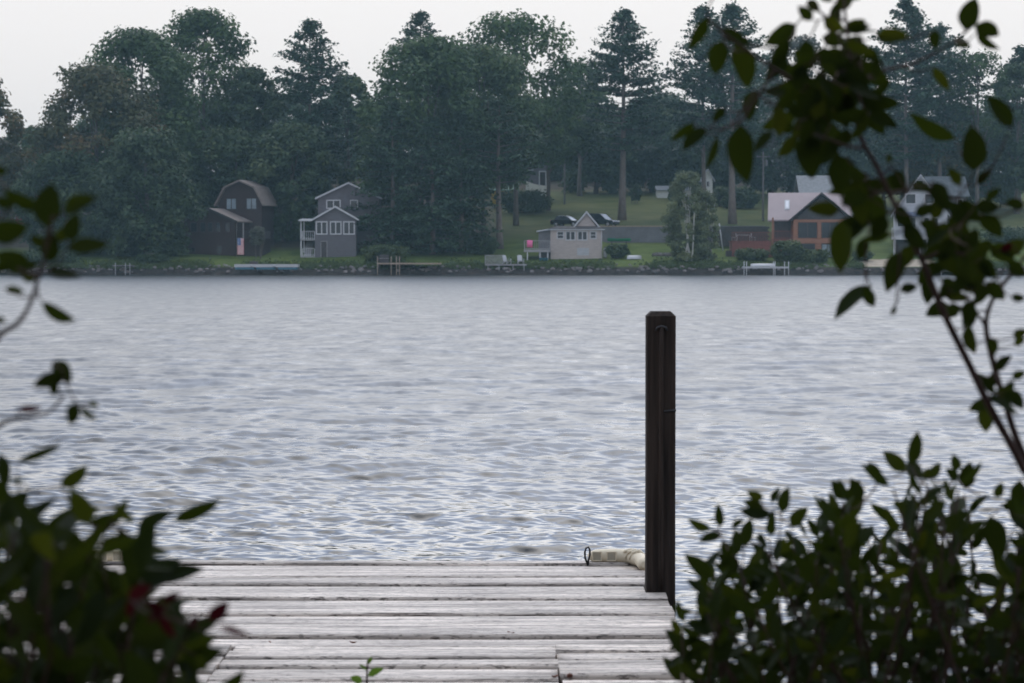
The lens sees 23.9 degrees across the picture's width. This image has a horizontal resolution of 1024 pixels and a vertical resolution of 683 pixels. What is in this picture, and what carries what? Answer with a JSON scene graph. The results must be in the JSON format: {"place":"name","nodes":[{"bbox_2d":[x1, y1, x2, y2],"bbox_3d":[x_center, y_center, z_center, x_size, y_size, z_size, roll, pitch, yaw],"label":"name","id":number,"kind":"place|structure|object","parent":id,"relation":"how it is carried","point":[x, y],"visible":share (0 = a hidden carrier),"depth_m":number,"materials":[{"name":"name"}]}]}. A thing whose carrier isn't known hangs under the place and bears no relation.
{"place":"outdoors","nodes":[
{"label":"outdoors","id":0,"kind":"place"},
{"bbox_2d":[0,275,1023,682],"bbox_3d":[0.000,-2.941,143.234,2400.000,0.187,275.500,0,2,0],"label":"lake","id":1,"kind":"structure","parent":0,"point":[392,417],"depth_m":32.26,"materials":[{"name":"grey liquid"}]},
{"bbox_2d":[234,261,299,269],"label":"swim raft","id":2,"kind":"object","parent":1,"relation":"on","point":[253,265],"visible":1,"depth_m":277.58,"materials":[{"name":"white plastic"}]},
{"bbox_2d":[0,546,701,682],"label":"dock","id":3,"kind":"object","parent":1,"relation":"in","point":[587,621],"visible":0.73,"depth_m":10.59,"materials":[{"name":"grey wood"}]},
{"bbox_2d":[98,552,119,560],"bbox_3d":[-2.200,1.113,12.457,0.192,0.091,0.434,2,3,41],"label":"dock bumper","id":4,"kind":"object","parent":3,"relation":"on","point":[113,557],"visible":0.15,"depth_m":12.52,"materials":[{"name":"beige plastic"}]},
{"bbox_2d":[588,548,644,569],"bbox_3d":[0.595,1.113,12.457,0.191,0.091,0.434,-2,3,-41],"label":"dock bumper","id":5,"kind":"object","parent":3,"relation":"on","point":[635,557],"visible":0.98,"depth_m":12.51,"materials":[{"name":"beige plastic"}]},
{"bbox_2d":[645,311,675,611],"bbox_3d":[0.706,1.379,11.525,0.140,3.048,0.155,0,2,0],"label":"dock post","id":6,"kind":"object","parent":3,"relation":"attached to","point":[660,390],"visible":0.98,"depth_m":11.44,"materials":[{"name":"brown wood"}]},
{"bbox_2d":[0,172,1023,274],"bbox_3d":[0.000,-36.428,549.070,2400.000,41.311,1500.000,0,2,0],"label":"ground","id":7,"kind":"structure","parent":0,"point":[649,209],"depth_m":292.77,"materials":[{"name":"green plant"}]},
{"bbox_2d":[0,78,29,221],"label":"maple tree","id":8,"kind":"object","parent":7,"relation":"on","point":[11,155],"visible":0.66,"depth_m":300.26,"materials":[{"name":"green plant"}]},
{"bbox_2d":[0,126,66,174],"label":"maple tree","id":9,"kind":"object","parent":7,"relation":"on","point":[24,143],"visible":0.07,"depth_m":368.17,"materials":[{"name":"green plant"}]},
{"bbox_2d":[20,250,82,261],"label":"shrub","id":10,"kind":"object","parent":7,"relation":"on","point":[34,256],"visible":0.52,"depth_m":282.36,"materials":[{"name":"green plant"}]},
{"bbox_2d":[0,166,109,427],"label":"slender shrub","id":11,"kind":"object","parent":7,"relation":"on","point":[45,206],"visible":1,"depth_m":2.80,"materials":[{"name":"green plant"}]},
{"bbox_2d":[5,149,105,254],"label":"maple tree","id":12,"kind":"object","parent":7,"relation":"on","point":[68,168],"visible":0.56,"depth_m":288.97,"materials":[{"name":"green plant"}]},
{"bbox_2d":[21,60,168,240],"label":"maple tree","id":13,"kind":"object","parent":7,"relation":"on","point":[92,86],"visible":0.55,"depth_m":294.69,"materials":[{"name":"green plant"}]},
{"bbox_2d":[63,155,168,255],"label":"maple tree","id":14,"kind":"object","parent":7,"relation":"on","point":[85,230],"visible":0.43,"depth_m":287.02,"materials":[{"name":"green plant"}]},
{"bbox_2d":[0,445,249,682],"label":"dark shrub","id":15,"kind":"object","parent":7,"relation":"on","point":[96,606],"visible":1,"depth_m":2.69,"materials":[{"name":"green plant"}]},
{"bbox_2d":[76,24,212,236],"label":"oak tree","id":16,"kind":"object","parent":7,"relation":"on","point":[139,44],"visible":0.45,"depth_m":302.96,"materials":[{"name":"green plant"}]},
{"bbox_2d":[85,125,209,256],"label":"maple tree","id":17,"kind":"object","parent":7,"relation":"on","point":[141,141],"visible":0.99,"depth_m":284.54,"materials":[{"name":"green plant"}]},
{"bbox_2d":[134,253,168,261],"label":"shrub","id":18,"kind":"object","parent":7,"relation":"on","point":[152,257],"visible":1,"depth_m":282.86,"materials":[{"name":"green plant"}]},
{"bbox_2d":[136,6,279,223],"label":"oak tree","id":19,"kind":"object","parent":7,"relation":"on","point":[195,24],"visible":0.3,"depth_m":312.86,"materials":[{"name":"green plant"}]},
{"bbox_2d":[181,180,277,255],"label":"gambrel house","id":20,"kind":"structure","parent":7,"relation":"on","point":[246,205],"depth_m":292.33,"materials":[{"name":"brown wood"}]},
{"bbox_2d":[226,198,236,209],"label":"window","id":21,"kind":"structure","parent":20,"relation":"in","point":[231,203],"depth_m":295.07,"materials":[{"name":"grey glass"}]},
{"bbox_2d":[246,198,256,209],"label":"window","id":22,"kind":"structure","parent":20,"relation":"in","point":[251,203],"depth_m":294.50,"materials":[{"name":"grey glass"}]},
{"bbox_2d":[236,223,243,256],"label":"flag","id":23,"kind":"object","parent":7,"relation":"on","point":[239,246],"visible":1,"depth_m":288.36,"materials":[{"name":"multicoloured fabric"}]},
{"bbox_2d":[206,63,294,189],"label":"oak tree","id":24,"kind":"object","parent":7,"relation":"on","point":[248,93],"visible":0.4,"depth_m":309.78,"materials":[{"name":"green plant"}]},
{"bbox_2d":[248,225,265,258],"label":"tree","id":25,"kind":"object","parent":7,"relation":"on","point":[257,238],"visible":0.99,"depth_m":287.44,"materials":[{"name":"green plant"}]},
{"bbox_2d":[248,93,320,171],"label":"forest tree","id":26,"kind":"object","parent":7,"relation":"on","point":[285,116],"visible":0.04,"depth_m":410.61,"materials":[{"name":"green plant"}]},
{"bbox_2d":[273,195,306,241],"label":"shrub","id":27,"kind":"object","parent":7,"relation":"on","point":[286,217],"visible":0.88,"depth_m":298.55,"materials":[{"name":"green plant"}]},
{"bbox_2d":[238,120,348,239],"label":"maple tree","id":28,"kind":"object","parent":7,"relation":"on","point":[299,139],"visible":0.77,"depth_m":298.92,"materials":[{"name":"green plant"}]},
{"bbox_2d":[270,18,361,202],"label":"white pine","id":29,"kind":"object","parent":7,"relation":"on","point":[299,94],"visible":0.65,"depth_m":307.49,"materials":[{"name":"green plant"}]},
{"bbox_2d":[292,102,367,176],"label":"forest tree","id":30,"kind":"object","parent":7,"relation":"on","point":[354,156],"visible":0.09,"depth_m":416.15,"materials":[{"name":"green plant"}]},
{"bbox_2d":[298,182,382,257],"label":"grey gabled house","id":31,"kind":"structure","parent":7,"relation":"on","point":[337,233],"depth_m":288.84,"materials":[{"name":"grey wood"}]},
{"bbox_2d":[316,221,327,234],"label":"window","id":32,"kind":"structure","parent":31,"relation":"in","point":[321,226],"depth_m":288.66,"materials":[{"name":"white paint"}]},
{"bbox_2d":[326,200,340,208],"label":"window","id":33,"kind":"structure","parent":31,"relation":"in","point":[329,203],"depth_m":293.35,"materials":[{"name":"white paint"}]},
{"bbox_2d":[330,221,341,234],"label":"window","id":34,"kind":"structure","parent":31,"relation":"in","point":[335,226],"depth_m":288.66,"materials":[{"name":"white paint"}]},
{"bbox_2d":[343,221,354,234],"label":"window","id":35,"kind":"structure","parent":31,"relation":"in","point":[348,226],"depth_m":288.66,"materials":[{"name":"white paint"}]},
{"bbox_2d":[314,73,381,190],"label":"maple tree","id":36,"kind":"object","parent":7,"relation":"on","point":[358,85],"visible":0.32,"depth_m":315.92,"materials":[{"name":"green plant"}]},
{"bbox_2d":[350,656,383,682],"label":"seedling","id":37,"kind":"object","parent":7,"relation":"on","point":[371,673],"visible":1,"depth_m":6.43,"materials":[{"name":"green plant"}]},
{"bbox_2d":[333,99,413,177],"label":"forest tree","id":38,"kind":"object","parent":7,"relation":"on","point":[354,132],"visible":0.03,"depth_m":416.41,"materials":[{"name":"green plant"}]},
{"bbox_2d":[359,242,410,260],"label":"shrub","id":39,"kind":"object","parent":7,"relation":"on","point":[373,250],"visible":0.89,"depth_m":283.04,"materials":[{"name":"green plant"}]},
{"bbox_2d":[339,96,439,253],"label":"hemlock tree","id":40,"kind":"object","parent":7,"relation":"on","point":[391,111],"visible":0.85,"depth_m":290.58,"materials":[{"name":"green plant"}]},
{"bbox_2d":[368,9,446,205],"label":"white pine","id":41,"kind":"object","parent":7,"relation":"on","point":[419,19],"visible":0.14,"depth_m":328.00,"materials":[{"name":"green plant"}]},
{"bbox_2d":[377,256,440,274],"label":"brown shore dock","id":42,"kind":"object","parent":7,"relation":"on","point":[396,263],"visible":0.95,"depth_m":279.19,"materials":[{"name":"beige wood"}]},
{"bbox_2d":[350,32,518,241],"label":"oak tree","id":43,"kind":"object","parent":7,"relation":"on","point":[431,58],"visible":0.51,"depth_m":296.39,"materials":[{"name":"green plant"}]},
{"bbox_2d":[373,112,502,254],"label":"hemlock tree","id":44,"kind":"object","parent":7,"relation":"on","point":[442,166],"visible":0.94,"depth_m":289.37,"materials":[{"name":"green plant"}]},
{"bbox_2d":[419,106,502,252],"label":"hemlock tree","id":45,"kind":"object","parent":7,"relation":"on","point":[459,119],"visible":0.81,"depth_m":291.77,"materials":[{"name":"green plant"}]},
{"bbox_2d":[467,236,499,254],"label":"shrub","id":46,"kind":"object","parent":7,"relation":"on","point":[493,244],"visible":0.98,"depth_m":291.08,"materials":[{"name":"green plant"}]},
{"bbox_2d":[430,42,545,232],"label":"oak tree","id":47,"kind":"object","parent":7,"relation":"on","point":[509,81],"visible":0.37,"depth_m":302.83,"materials":[{"name":"green plant"}]},
{"bbox_2d":[451,92,548,248],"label":"white pine","id":48,"kind":"object","parent":7,"relation":"on","point":[514,155],"visible":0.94,"depth_m":294.85,"materials":[{"name":"green plant"}]},
{"bbox_2d":[3,252,1005,272],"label":"shore stones","id":49,"kind":"object","parent":7,"relation":"on","point":[361,269],"visible":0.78,"depth_m":280.54,"materials":[{"name":"grey stone"}]},
{"bbox_2d":[485,255,526,265],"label":"lakeside deck","id":50,"kind":"structure","parent":7,"relation":"on","point":[496,260],"depth_m":280.54,"materials":[{"name":"grey wood"}]},
{"bbox_2d":[436,8,597,225],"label":"oak tree","id":51,"kind":"object","parent":7,"relation":"on","point":[523,26],"visible":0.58,"depth_m":316.89,"materials":[{"name":"green plant"}]},
{"bbox_2d":[37,255,1007,269],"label":"bank weeds","id":52,"kind":"object","parent":7,"relation":"on","point":[474,263],"visible":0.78,"depth_m":281.64,"materials":[{"name":"green plant"}]},
{"bbox_2d":[494,186,554,212],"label":"shrub","id":53,"kind":"object","parent":7,"relation":"on","point":[535,201],"visible":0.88,"depth_m":334.39,"materials":[{"name":"green plant"}]},
{"bbox_2d":[526,158,549,203],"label":"white porch house","id":54,"kind":"structure","parent":7,"relation":"on","point":[539,182],"depth_m":351.68,"materials":[{"name":"grey"}]},
{"bbox_2d":[494,99,613,210],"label":"maple tree","id":55,"kind":"object","parent":7,"relation":"on","point":[580,137],"visible":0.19,"depth_m":336.21,"materials":[{"name":"green plant"}]},
{"bbox_2d":[550,215,577,225],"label":"silver topped car","id":56,"kind":"object","parent":7,"relation":"on","point":[561,220],"visible":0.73,"depth_m":316.20,"materials":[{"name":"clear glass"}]},
{"bbox_2d":[524,211,604,259],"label":"beige cottage","id":57,"kind":"structure","parent":7,"relation":"on","point":[582,239],"depth_m":286.78,"materials":[{"name":"beige wood"}]},
{"bbox_2d":[565,231,575,240],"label":"window","id":58,"kind":"structure","parent":57,"relation":"in","point":[569,235],"depth_m":286.69,"materials":[{"name":"white paint"}]},
{"bbox_2d":[577,231,587,240],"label":"window","id":59,"kind":"structure","parent":57,"relation":"in","point":[581,235],"depth_m":286.69,"materials":[{"name":"white paint"}]},
{"bbox_2d":[549,90,617,180],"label":"forest tree","id":60,"kind":"object","parent":7,"relation":"on","point":[555,171],"visible":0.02,"depth_m":405.65,"materials":[{"name":"green plant"}]},
{"bbox_2d":[558,63,611,195],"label":"oak tree","id":61,"kind":"object","parent":7,"relation":"on","point":[596,93],"visible":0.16,"depth_m":364.55,"materials":[{"name":"green plant"}]},
{"bbox_2d":[553,103,647,193],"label":"maple tree","id":62,"kind":"object","parent":7,"relation":"on","point":[593,165],"visible":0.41,"depth_m":368.45,"materials":[{"name":"green plant"}]},
{"bbox_2d":[590,213,619,225],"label":"dark suv","id":63,"kind":"object","parent":7,"relation":"on","point":[601,218],"visible":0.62,"depth_m":315.37,"materials":[{"name":"black metal"}]},
{"bbox_2d":[604,243,631,257],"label":"shrub","id":64,"kind":"object","parent":7,"relation":"on","point":[613,250],"visible":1,"depth_m":286.29,"materials":[{"name":"green plant"}]},
{"bbox_2d":[566,7,679,219],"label":"white pine","id":65,"kind":"object","parent":7,"relation":"on","point":[618,76],"visible":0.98,"depth_m":324.13,"materials":[{"name":"green plant"}]},
{"bbox_2d":[628,184,642,203],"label":"shrub","id":66,"kind":"object","parent":7,"relation":"on","point":[633,192],"visible":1,"depth_m":351.14,"materials":[{"name":"green plant"}]},
{"bbox_2d":[600,226,680,242],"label":"retaining wall","id":67,"kind":"structure","parent":7,"relation":"on","point":[630,230],"depth_m":304.12,"materials":[{"name":"concrete"}]},
{"bbox_2d":[619,99,696,191],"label":"maple tree","id":68,"kind":"object","parent":7,"relation":"on","point":[652,160],"visible":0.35,"depth_m":371.77,"materials":[{"name":"green plant"}]},
{"bbox_2d":[645,90,699,137],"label":"forest tree","id":69,"kind":"object","parent":7,"relation":"on","point":[673,97],"visible":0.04,"depth_m":410.09,"materials":[{"name":"green plant"}]},
{"bbox_2d":[654,186,695,197],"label":"white shed","id":70,"kind":"structure","parent":7,"relation":"on","point":[662,192],"depth_m":361.46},
{"bbox_2d":[659,170,713,260],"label":"birch tree","id":71,"kind":"object","parent":7,"relation":"on","point":[676,209],"visible":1,"depth_m":283.95,"materials":[{"name":"green plant"}]},
{"bbox_2d":[692,194,719,259],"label":"birch tree","id":72,"kind":"object","parent":7,"relation":"on","point":[712,205],"visible":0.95,"depth_m":285.12,"materials":[{"name":"green plant"}]},
{"bbox_2d":[699,169,714,192],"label":"white narrow house","id":73,"kind":"structure","parent":7,"relation":"on","point":[710,180],"depth_m":357.39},
{"bbox_2d":[657,2,758,211],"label":"white pine","id":74,"kind":"object","parent":7,"relation":"on","point":[699,13],"visible":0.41,"depth_m":330.25,"materials":[{"name":"green plant"}]},
{"bbox_2d":[661,107,755,194],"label":"maple tree","id":75,"kind":"object","parent":7,"relation":"on","point":[678,162],"visible":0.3,"depth_m":363.09,"materials":[{"name":"green plant"}]},
{"bbox_2d":[712,185,728,205],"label":"shrub","id":76,"kind":"object","parent":7,"relation":"on","point":[718,194],"visible":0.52,"depth_m":347.05,"materials":[{"name":"green plant"}]},
{"bbox_2d":[679,0,780,223],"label":"white pine","id":77,"kind":"object","parent":7,"relation":"on","point":[731,13],"visible":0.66,"depth_m":320.44,"materials":[{"name":"green plant"}]},
{"bbox_2d":[708,226,768,245],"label":"dark terrace wall","id":78,"kind":"structure","parent":7,"relation":"on","point":[726,231],"depth_m":299.52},
{"bbox_2d":[720,185,760,207],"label":"shrub","id":79,"kind":"object","parent":7,"relation":"on","point":[749,196],"visible":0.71,"depth_m":342.28,"materials":[{"name":"green plant"}]},
{"bbox_2d":[719,223,770,256],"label":"timber terrace","id":80,"kind":"structure","parent":7,"relation":"on","point":[745,244],"depth_m":289.17,"materials":[{"name":"red wood"}]},
{"bbox_2d":[734,247,769,259],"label":"shrub","id":81,"kind":"object","parent":7,"relation":"on","point":[747,253],"visible":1,"depth_m":284.86,"materials":[{"name":"green plant"}]},
{"bbox_2d":[722,77,798,193],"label":"oak tree","id":82,"kind":"object","parent":7,"relation":"on","point":[774,180],"visible":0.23,"depth_m":364.34,"materials":[{"name":"green plant"}]},
{"bbox_2d":[757,152,769,220],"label":"utility pole","id":83,"kind":"object","parent":7,"relation":"on","point":[764,162],"visible":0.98,"depth_m":325.35,"materials":[{"name":"brown wood"}]},
{"bbox_2d":[768,239,805,261],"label":"shrub","id":84,"kind":"object","parent":7,"relation":"on","point":[786,250],"visible":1,"depth_m":283.42,"materials":[{"name":"green plant"}]},
{"bbox_2d":[755,34,831,173],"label":"maple tree","id":85,"kind":"object","parent":7,"relation":"on","point":[796,43],"visible":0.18,"depth_m":354.33,"materials":[{"name":"green plant"}]},
{"bbox_2d":[768,192,851,256],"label":"log house","id":86,"kind":"structure","parent":7,"relation":"on","point":[791,216],"depth_m":289.50,"materials":[{"name":"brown wood"}]},
{"bbox_2d":[798,222,816,237],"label":"window","id":87,"kind":"structure","parent":86,"relation":"in","point":[805,229],"depth_m":288.73,"materials":[{"name":"grey glass"}]},
{"bbox_2d":[821,222,837,237],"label":"window","id":88,"kind":"structure","parent":86,"relation":"in","point":[827,227],"depth_m":288.45,"materials":[{"name":"grey glass"}]},
{"bbox_2d":[799,249,830,262],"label":"shrub","id":89,"kind":"object","parent":7,"relation":"on","point":[811,255],"visible":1,"depth_m":282.99,"materials":[{"name":"green plant"}]},
{"bbox_2d":[774,103,868,175],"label":"oak tree","id":90,"kind":"object","parent":7,"relation":"on","point":[793,161],"visible":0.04,"depth_m":347.89,"materials":[{"name":"green plant"}]},
{"bbox_2d":[793,175,851,192],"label":"grey roofed house","id":91,"kind":"structure","parent":7,"relation":"on","point":[815,184],"depth_m":323.37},
{"bbox_2d":[662,431,1023,682],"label":"leafy shrub","id":92,"kind":"object","parent":7,"relation":"on","point":[795,650],"visible":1,"depth_m":3.93,"materials":[{"name":"green plant"}]},
{"bbox_2d":[670,0,1023,475],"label":"arching shrub","id":93,"kind":"object","parent":7,"relation":"on","point":[956,248],"visible":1,"depth_m":3.69,"materials":[{"name":"green plant"}]},
{"bbox_2d":[852,250,875,260],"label":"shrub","id":94,"kind":"object","parent":7,"relation":"on","point":[870,255],"visible":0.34,"depth_m":284.24,"materials":[{"name":"green plant"}]},
{"bbox_2d":[838,111,936,208],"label":"maple tree","id":95,"kind":"object","parent":7,"relation":"on","point":[860,161],"visible":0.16,"depth_m":339.88,"materials":[{"name":"green plant"}]},
{"bbox_2d":[864,0,965,192],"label":"white pine","id":96,"kind":"object","parent":7,"relation":"on","point":[914,23],"visible":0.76,"depth_m":328.08,"materials":[{"name":"green plant"}]},
{"bbox_2d":[891,174,949,253],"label":"pale gabled house","id":97,"kind":"structure","parent":7,"relation":"on","point":[911,202],"depth_m":290.68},
{"bbox_2d":[905,193,916,204],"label":"window","id":98,"kind":"structure","parent":97,"relation":"in","point":[911,198],"depth_m":290.71,"materials":[{"name":"white paint"}]},
{"bbox_2d":[882,122,995,200],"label":"maple tree","id":99,"kind":"object","parent":7,"relation":"on","point":[955,162],"visible":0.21,"depth_m":335.51,"materials":[{"name":"green plant"}]},
{"bbox_2d":[891,21,996,175],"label":"white pine","id":100,"kind":"object","parent":7,"relation":"on","point":[946,112],"visible":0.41,"depth_m":330.62,"materials":[{"name":"green plant"}]},
{"bbox_2d":[924,176,969,217],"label":"shingled back house","id":101,"kind":"structure","parent":7,"relation":"on","point":[952,188],"depth_m":322.81,"materials":[{"name":"grey"}]},
{"bbox_2d":[933,118,1023,207],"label":"maple tree","id":102,"kind":"object","parent":7,"relation":"on","point":[1000,198],"visible":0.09,"depth_m":339.81,"materials":[{"name":"green plant"}]},
{"bbox_2d":[945,48,1015,215],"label":"pine","id":103,"kind":"object","parent":7,"relation":"on","point":[976,59],"visible":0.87,"depth_m":330.20,"materials":[{"name":"green plant"}]},
{"bbox_2d":[979,62,1023,213],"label":"oak tree","id":104,"kind":"object","parent":7,"relation":"on","point":[1006,176],"visible":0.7,"depth_m":334.19,"materials":[{"name":"green plant"}]},
{"bbox_2d":[979,225,1023,240],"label":"shrub","id":105,"kind":"object","parent":7,"relation":"on","point":[1011,233],"visible":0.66,"depth_m":298.10,"materials":[{"name":"green plant"}]},
{"bbox_2d":[995,44,1023,209],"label":"white pine","id":106,"kind":"object","parent":7,"relation":"on","point":[1019,50],"visible":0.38,"depth_m":340.38,"materials":[{"name":"green plant"}]},
{"bbox_2d":[0,0,1023,171],"label":"sky","id":107,"kind":"structure","parent":0,"point":[37,37],"materials":[{"name":"white"}]},
{"bbox_2d":[725,61,787,170],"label":"forest tree","id":108,"kind":"object","parent":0,"point":[759,66],"visible":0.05,"depth_m":416.19,"materials":[{"name":"green plant"}]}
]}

